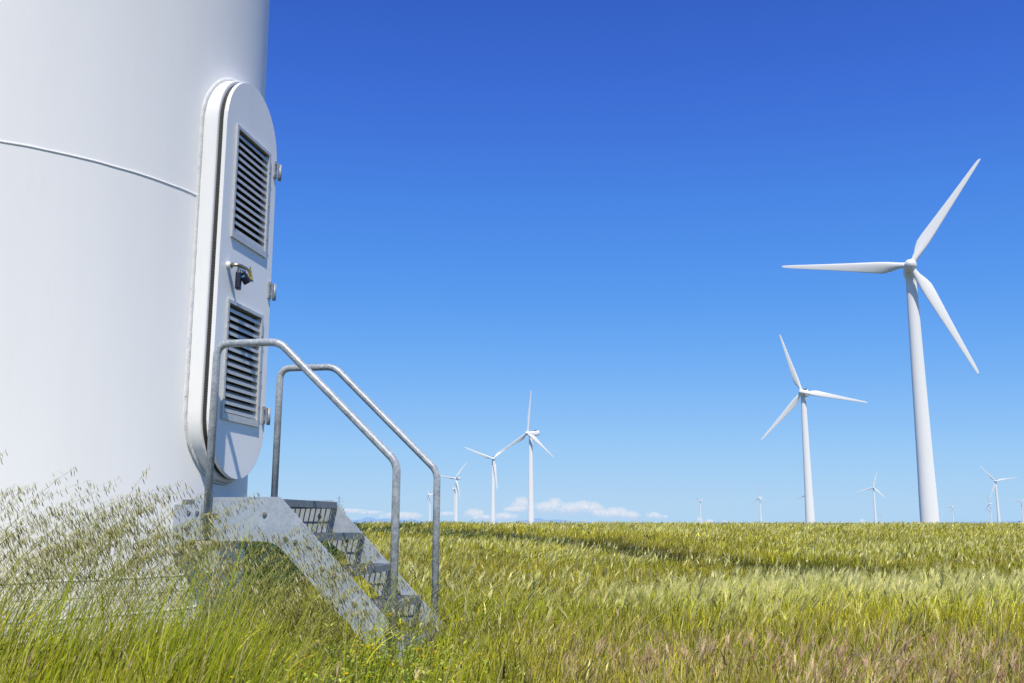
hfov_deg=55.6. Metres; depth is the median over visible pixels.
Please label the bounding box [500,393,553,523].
wind turbine
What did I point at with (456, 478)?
wind turbine
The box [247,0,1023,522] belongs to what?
sky
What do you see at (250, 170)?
door
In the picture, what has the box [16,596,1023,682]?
brome heads
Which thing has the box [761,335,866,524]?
wind turbine
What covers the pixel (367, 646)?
yellow flowers
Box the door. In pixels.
[206,82,281,479]
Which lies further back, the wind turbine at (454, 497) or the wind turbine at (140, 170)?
the wind turbine at (454, 497)
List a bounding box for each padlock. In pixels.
[235,267,241,289]
[238,268,250,284]
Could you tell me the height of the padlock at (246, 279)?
0.105 m
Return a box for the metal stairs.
[172,338,442,673]
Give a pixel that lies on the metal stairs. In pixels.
(275, 513)
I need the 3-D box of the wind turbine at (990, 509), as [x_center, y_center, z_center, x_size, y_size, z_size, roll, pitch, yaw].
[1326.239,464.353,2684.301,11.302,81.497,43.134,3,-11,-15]
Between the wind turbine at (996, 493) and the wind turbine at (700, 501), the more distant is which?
the wind turbine at (700, 501)
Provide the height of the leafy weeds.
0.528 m
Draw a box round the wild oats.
[0,449,971,682]
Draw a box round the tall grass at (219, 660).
[0,493,1023,682]
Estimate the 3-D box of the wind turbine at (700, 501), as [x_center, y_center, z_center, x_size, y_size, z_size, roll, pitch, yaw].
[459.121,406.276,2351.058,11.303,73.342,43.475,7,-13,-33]
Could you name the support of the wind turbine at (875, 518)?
on the ground at (696, 523)
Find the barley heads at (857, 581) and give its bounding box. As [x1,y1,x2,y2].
[243,518,1023,671]
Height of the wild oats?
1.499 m
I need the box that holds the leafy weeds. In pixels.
[0,603,559,682]
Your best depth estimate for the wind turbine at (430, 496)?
1804.03 m
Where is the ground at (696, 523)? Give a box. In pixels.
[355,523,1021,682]
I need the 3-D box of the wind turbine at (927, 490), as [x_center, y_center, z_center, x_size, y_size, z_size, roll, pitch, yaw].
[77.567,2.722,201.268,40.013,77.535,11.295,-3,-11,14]
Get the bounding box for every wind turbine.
[0,0,281,668]
[426,489,432,521]
[440,462,466,521]
[448,478,460,520]
[465,447,505,524]
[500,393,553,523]
[697,497,706,523]
[754,485,767,521]
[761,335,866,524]
[781,159,979,523]
[857,473,886,522]
[980,466,1017,522]
[986,496,994,522]
[1010,498,1023,521]
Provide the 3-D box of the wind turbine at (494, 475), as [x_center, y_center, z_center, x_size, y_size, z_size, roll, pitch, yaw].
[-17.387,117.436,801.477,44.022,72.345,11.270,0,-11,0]
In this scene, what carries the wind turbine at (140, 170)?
on the ground at (696, 523)
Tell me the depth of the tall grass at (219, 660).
4.07 m
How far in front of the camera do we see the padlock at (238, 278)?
5.77 m
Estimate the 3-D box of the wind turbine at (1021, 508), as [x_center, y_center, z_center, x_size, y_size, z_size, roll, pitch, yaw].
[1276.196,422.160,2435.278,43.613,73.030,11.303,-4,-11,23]
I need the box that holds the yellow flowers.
[49,610,555,682]
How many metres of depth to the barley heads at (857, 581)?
12.35 m
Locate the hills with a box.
[352,517,1021,522]
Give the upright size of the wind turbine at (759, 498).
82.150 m

